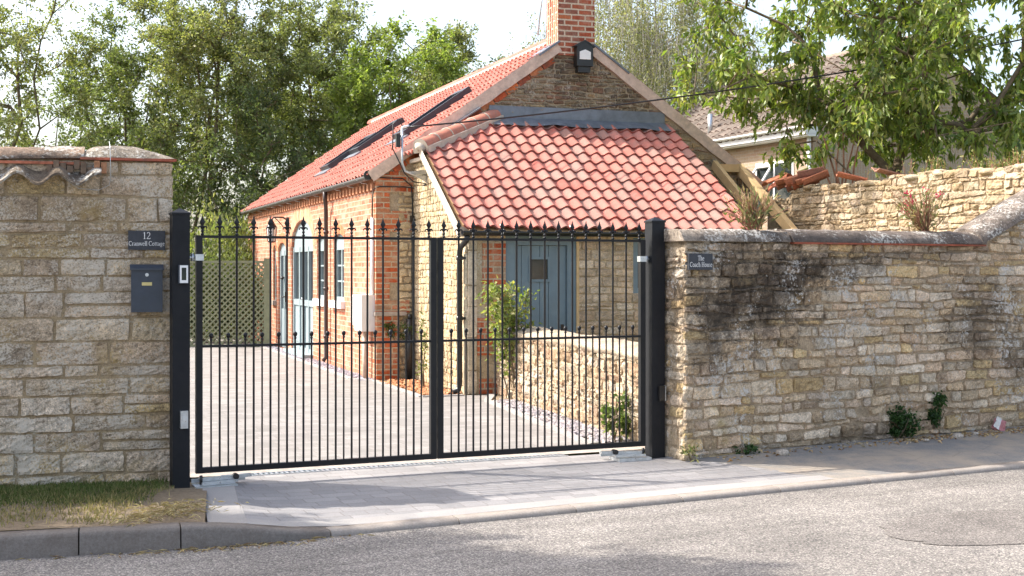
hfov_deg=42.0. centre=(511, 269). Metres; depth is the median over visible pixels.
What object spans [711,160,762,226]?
rafter
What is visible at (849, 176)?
clay tile
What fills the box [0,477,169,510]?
grass
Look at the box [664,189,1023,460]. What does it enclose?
stone wall
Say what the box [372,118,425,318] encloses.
wall cable
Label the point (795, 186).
clay tile
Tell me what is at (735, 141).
brick house
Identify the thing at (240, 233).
hedge shrub
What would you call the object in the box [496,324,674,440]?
stone wall
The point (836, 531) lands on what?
road
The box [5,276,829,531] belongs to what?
ground
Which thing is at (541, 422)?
driveway edging
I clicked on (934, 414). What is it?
wall weed
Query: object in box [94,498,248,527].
straw
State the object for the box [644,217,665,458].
gate post
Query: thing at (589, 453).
garden ground
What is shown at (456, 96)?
roof window
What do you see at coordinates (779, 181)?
clay tile
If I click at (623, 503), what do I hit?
kerb stone
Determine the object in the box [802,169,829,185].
clay tile
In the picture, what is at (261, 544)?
gutter straw
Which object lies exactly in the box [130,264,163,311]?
letterbox
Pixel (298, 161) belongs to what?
ash tree
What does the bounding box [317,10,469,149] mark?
lime tree
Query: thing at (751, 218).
wall plant
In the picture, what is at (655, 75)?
birch tree
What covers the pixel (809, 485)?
kerb stone
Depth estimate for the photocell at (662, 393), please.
11.35 m
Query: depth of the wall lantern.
26.07 m
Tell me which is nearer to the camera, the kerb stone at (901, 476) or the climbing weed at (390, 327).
the kerb stone at (901, 476)
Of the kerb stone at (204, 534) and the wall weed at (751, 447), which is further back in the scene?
the wall weed at (751, 447)
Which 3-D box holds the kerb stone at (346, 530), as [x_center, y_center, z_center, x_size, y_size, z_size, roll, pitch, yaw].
[-0.778,1.729,8.732,0.896,0.144,0.145,0,0,-28]
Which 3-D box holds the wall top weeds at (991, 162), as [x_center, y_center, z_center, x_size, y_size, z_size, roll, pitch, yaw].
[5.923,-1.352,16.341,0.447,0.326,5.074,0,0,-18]
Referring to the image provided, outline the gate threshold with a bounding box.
[190,446,644,477]
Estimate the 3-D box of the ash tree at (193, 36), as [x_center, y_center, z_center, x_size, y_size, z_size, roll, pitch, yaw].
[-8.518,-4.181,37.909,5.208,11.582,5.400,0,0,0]
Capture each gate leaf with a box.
[190,215,436,473]
[437,219,648,458]
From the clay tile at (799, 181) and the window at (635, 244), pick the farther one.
the clay tile at (799, 181)
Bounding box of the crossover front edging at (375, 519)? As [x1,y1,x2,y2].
[243,475,833,526]
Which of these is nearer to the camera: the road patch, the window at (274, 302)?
the road patch
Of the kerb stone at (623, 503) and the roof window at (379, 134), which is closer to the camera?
the kerb stone at (623, 503)
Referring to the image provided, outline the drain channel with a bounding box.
[221,454,567,475]
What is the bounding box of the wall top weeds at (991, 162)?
[867,147,1023,180]
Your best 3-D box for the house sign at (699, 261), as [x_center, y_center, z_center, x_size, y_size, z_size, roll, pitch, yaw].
[1.580,-0.065,11.274,0.256,0.138,0.064,0,0,-31]
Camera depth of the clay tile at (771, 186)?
20.77 m
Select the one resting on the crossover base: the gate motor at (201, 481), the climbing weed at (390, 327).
the gate motor at (201, 481)
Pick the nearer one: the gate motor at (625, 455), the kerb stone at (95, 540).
the kerb stone at (95, 540)
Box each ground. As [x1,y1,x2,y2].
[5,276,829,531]
[190,310,644,478]
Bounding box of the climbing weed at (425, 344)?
[415,311,428,386]
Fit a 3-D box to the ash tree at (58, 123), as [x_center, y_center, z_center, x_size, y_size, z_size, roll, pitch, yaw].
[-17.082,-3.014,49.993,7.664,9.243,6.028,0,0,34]
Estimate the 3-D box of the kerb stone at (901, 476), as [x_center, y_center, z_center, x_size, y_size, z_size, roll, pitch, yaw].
[3.222,1.731,10.845,0.896,0.141,0.146,0,0,-28]
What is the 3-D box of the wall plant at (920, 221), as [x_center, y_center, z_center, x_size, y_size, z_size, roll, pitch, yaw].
[4.030,-0.606,13.010,0.719,0.538,0.433,0,0,0]
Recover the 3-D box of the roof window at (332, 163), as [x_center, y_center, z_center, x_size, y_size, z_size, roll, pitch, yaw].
[-3.196,-2.215,25.864,1.113,0.854,1.040,0,0,-19]
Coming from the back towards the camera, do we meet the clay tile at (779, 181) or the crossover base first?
the clay tile at (779, 181)
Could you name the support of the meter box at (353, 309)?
attached to the brick house at (632, 166)
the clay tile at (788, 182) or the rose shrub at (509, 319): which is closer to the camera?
the rose shrub at (509, 319)
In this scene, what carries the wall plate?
attached to the brick house at (632, 166)
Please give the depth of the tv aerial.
20.50 m
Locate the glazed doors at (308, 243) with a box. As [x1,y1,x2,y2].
[283,221,312,358]
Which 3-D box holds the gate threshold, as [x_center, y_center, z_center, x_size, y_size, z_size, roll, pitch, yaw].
[-0.703,1.597,11.146,4.250,0.001,0.245,0,0,-24]
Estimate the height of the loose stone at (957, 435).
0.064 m
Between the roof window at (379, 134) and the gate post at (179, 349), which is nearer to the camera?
the gate post at (179, 349)
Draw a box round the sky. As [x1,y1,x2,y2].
[0,0,1023,270]
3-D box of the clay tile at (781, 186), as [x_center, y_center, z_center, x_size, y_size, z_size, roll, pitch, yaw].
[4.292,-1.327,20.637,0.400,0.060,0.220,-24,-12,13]
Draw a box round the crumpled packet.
[991,417,1005,430]
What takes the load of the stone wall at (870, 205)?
on the garden ground at (589, 453)
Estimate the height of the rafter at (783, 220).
1.872 m
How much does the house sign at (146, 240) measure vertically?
0.142 m
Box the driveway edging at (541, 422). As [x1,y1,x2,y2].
[259,346,598,443]
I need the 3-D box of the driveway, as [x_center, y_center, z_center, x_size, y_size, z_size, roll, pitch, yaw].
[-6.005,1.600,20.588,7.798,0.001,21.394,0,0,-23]
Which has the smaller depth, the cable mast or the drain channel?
the drain channel
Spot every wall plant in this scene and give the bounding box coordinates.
[718,183,791,229]
[890,180,961,230]
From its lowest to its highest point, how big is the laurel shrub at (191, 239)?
2.826 m
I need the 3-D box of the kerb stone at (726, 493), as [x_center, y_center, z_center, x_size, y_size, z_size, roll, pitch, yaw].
[1.622,1.730,10.000,0.896,0.141,0.143,0,0,-28]
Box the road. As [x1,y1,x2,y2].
[0,468,1023,575]
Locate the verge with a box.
[0,482,206,530]
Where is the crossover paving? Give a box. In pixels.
[234,454,806,520]
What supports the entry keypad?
attached to the gate post at (179, 349)
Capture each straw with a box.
[16,533,375,560]
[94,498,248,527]
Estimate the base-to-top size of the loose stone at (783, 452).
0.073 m
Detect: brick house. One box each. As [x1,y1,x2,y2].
[241,0,766,394]
[676,35,1021,229]
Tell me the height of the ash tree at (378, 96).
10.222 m
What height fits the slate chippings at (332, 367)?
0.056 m
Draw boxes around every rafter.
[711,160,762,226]
[737,164,797,228]
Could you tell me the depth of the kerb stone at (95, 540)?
8.01 m
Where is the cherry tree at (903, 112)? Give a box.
[661,0,1023,183]
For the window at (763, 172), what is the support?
in the brick house at (735, 141)
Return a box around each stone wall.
[0,146,176,485]
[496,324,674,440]
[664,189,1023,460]
[767,163,1023,231]
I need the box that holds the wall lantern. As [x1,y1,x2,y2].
[266,216,288,242]
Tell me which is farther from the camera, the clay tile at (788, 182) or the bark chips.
the clay tile at (788, 182)
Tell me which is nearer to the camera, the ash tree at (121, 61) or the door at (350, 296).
the door at (350, 296)
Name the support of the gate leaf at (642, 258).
attached to the gate post at (655, 332)
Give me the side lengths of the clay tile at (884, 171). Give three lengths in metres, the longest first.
0.400 x 0.200 x 0.060 m
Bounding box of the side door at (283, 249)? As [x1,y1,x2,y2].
[280,243,285,347]
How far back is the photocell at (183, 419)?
9.70 m
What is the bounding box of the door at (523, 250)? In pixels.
[515,245,565,330]
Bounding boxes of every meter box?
[350,294,354,324]
[354,294,374,377]
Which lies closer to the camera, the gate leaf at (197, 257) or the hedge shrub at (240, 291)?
the gate leaf at (197, 257)
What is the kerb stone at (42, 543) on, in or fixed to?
on the ground at (79, 528)
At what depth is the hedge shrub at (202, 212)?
31.08 m
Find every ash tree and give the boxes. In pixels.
[0,0,110,148]
[0,69,146,146]
[46,0,223,214]
[82,110,246,258]
[116,0,310,322]
[143,36,353,234]
[181,79,338,259]
[228,0,417,184]
[305,60,431,148]
[400,19,508,96]
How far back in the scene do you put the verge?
8.61 m
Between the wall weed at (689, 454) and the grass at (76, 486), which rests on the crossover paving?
the wall weed at (689, 454)
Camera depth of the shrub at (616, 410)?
12.35 m
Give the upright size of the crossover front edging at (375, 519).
0.072 m
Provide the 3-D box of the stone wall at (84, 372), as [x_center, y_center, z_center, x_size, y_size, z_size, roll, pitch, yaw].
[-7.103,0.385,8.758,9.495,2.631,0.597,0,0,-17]
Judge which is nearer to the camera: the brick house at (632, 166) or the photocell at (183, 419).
the photocell at (183, 419)
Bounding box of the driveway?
[190,336,584,472]
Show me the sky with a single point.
(495, 19)
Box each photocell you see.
[180,410,187,428]
[658,385,665,400]
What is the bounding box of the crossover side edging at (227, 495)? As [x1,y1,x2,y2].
[202,486,247,522]
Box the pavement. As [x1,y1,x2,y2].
[693,426,1023,478]
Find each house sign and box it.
[128,231,164,249]
[686,253,712,269]
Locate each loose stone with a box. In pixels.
[776,449,788,455]
[952,433,963,437]
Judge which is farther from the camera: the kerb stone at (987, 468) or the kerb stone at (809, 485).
the kerb stone at (987, 468)
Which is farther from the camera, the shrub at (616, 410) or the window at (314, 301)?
the window at (314, 301)
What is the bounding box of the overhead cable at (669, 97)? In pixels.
[407,39,1021,127]
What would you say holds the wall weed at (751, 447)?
on the pavement
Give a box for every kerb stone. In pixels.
[0,527,78,559]
[79,522,179,555]
[180,522,329,548]
[325,515,458,536]
[452,505,575,523]
[568,494,682,512]
[674,485,780,501]
[771,477,870,491]
[861,469,953,483]
[945,461,1023,474]
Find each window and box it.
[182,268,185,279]
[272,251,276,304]
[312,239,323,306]
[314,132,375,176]
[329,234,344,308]
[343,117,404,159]
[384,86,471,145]
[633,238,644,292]
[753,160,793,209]
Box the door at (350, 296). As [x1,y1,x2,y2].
[350,296,353,322]
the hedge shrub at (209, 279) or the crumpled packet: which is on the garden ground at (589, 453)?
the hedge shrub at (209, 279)
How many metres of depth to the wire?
9.77 m
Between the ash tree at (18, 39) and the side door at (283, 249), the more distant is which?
the ash tree at (18, 39)
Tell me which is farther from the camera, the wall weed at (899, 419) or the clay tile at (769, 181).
the clay tile at (769, 181)
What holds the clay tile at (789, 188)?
on the stone wall at (870, 205)
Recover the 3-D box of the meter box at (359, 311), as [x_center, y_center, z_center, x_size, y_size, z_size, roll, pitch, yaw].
[-2.161,0.985,19.524,0.212,1.230,0.450,0,0,-19]
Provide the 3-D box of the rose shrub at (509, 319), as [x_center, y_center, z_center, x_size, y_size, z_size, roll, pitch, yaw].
[-0.100,0.829,16.209,0.798,1.549,0.794,0,0,23]
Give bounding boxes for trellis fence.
[190,258,268,346]
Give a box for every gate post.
[169,208,190,487]
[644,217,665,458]
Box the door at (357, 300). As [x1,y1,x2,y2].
[354,296,360,328]
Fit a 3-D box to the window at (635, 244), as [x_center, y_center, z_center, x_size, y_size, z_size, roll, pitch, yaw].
[2.017,-0.050,17.964,0.880,0.740,0.070,0,0,-19]
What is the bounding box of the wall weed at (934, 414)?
[923,390,948,428]
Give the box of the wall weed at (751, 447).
[732,443,759,454]
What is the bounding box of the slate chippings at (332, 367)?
[265,346,373,380]
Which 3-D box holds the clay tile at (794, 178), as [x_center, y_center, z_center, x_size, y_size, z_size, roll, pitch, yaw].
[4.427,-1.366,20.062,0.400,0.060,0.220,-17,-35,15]
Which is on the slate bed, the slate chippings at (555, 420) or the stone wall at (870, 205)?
the slate chippings at (555, 420)
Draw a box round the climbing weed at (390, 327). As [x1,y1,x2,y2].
[380,320,412,340]
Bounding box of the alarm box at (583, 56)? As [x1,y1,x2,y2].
[572,40,595,73]
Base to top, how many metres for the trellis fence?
1.880 m
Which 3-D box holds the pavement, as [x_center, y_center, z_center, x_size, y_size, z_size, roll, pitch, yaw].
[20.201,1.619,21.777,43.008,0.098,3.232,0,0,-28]
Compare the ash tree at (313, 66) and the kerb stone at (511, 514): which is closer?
the kerb stone at (511, 514)
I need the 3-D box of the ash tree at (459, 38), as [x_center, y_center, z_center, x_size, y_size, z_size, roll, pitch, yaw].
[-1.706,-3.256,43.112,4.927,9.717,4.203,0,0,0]
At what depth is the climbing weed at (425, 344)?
17.88 m
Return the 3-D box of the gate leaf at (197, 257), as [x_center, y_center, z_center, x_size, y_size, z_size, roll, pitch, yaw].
[-1.504,0.550,10.200,1.965,1.909,0.054,0,0,-24]
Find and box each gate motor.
[191,473,251,488]
[599,448,651,461]
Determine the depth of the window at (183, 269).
9.70 m
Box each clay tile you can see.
[762,173,787,186]
[767,173,792,190]
[775,175,794,184]
[776,184,785,189]
[784,175,795,186]
[785,185,793,192]
[791,175,798,183]
[792,181,819,190]
[795,177,806,185]
[797,166,823,177]
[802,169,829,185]
[836,171,867,180]
[871,167,902,175]
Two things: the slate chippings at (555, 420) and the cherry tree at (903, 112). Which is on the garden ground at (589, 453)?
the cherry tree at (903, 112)
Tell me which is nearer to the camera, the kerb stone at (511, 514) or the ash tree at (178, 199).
the kerb stone at (511, 514)
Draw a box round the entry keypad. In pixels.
[178,265,187,283]
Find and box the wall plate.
[720,164,738,172]
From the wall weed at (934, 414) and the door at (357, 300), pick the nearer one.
the wall weed at (934, 414)
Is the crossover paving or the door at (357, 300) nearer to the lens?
the crossover paving
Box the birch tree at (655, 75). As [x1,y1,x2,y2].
[507,0,778,112]
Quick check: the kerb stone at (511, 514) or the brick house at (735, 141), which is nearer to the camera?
the kerb stone at (511, 514)
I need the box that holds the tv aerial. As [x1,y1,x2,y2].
[537,0,542,34]
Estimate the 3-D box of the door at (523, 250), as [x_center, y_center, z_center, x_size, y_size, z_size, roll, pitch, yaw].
[0.371,0.640,17.369,0.713,1.900,0.094,0,0,-19]
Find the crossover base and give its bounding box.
[205,480,819,526]
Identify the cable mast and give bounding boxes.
[395,125,426,182]
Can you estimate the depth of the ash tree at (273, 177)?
51.50 m
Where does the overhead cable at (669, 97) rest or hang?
attached to the cable mast
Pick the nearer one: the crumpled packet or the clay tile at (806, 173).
the crumpled packet
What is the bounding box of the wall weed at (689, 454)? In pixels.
[678,444,698,462]
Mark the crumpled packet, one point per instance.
(999, 423)
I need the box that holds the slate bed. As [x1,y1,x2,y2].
[493,395,607,442]
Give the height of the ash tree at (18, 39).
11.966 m
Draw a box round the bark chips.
[377,378,461,394]
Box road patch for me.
[880,510,1023,545]
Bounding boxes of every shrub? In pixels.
[190,187,250,337]
[190,204,255,339]
[190,232,215,332]
[190,241,239,340]
[210,243,263,340]
[474,275,543,398]
[598,391,631,441]
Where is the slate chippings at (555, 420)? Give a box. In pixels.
[493,398,633,442]
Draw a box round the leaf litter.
[717,427,1023,461]
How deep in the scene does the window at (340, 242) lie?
21.83 m
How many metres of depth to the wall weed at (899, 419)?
12.44 m
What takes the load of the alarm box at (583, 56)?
attached to the brick house at (632, 166)
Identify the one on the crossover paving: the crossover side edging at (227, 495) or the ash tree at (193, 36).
the crossover side edging at (227, 495)
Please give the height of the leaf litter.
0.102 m
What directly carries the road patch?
on the road
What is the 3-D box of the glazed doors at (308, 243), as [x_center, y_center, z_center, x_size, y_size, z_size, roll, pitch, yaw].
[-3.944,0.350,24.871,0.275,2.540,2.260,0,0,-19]
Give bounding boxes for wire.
[60,141,110,189]
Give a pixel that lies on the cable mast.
(421, 174)
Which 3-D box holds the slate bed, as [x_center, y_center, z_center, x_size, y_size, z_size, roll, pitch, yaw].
[0.441,1.605,14.514,0.708,0.001,5.675,0,0,-17]
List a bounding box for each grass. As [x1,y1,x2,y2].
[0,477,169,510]
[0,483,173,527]
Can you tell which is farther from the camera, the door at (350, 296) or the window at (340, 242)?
the window at (340, 242)
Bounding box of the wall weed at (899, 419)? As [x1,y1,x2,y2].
[887,402,923,437]

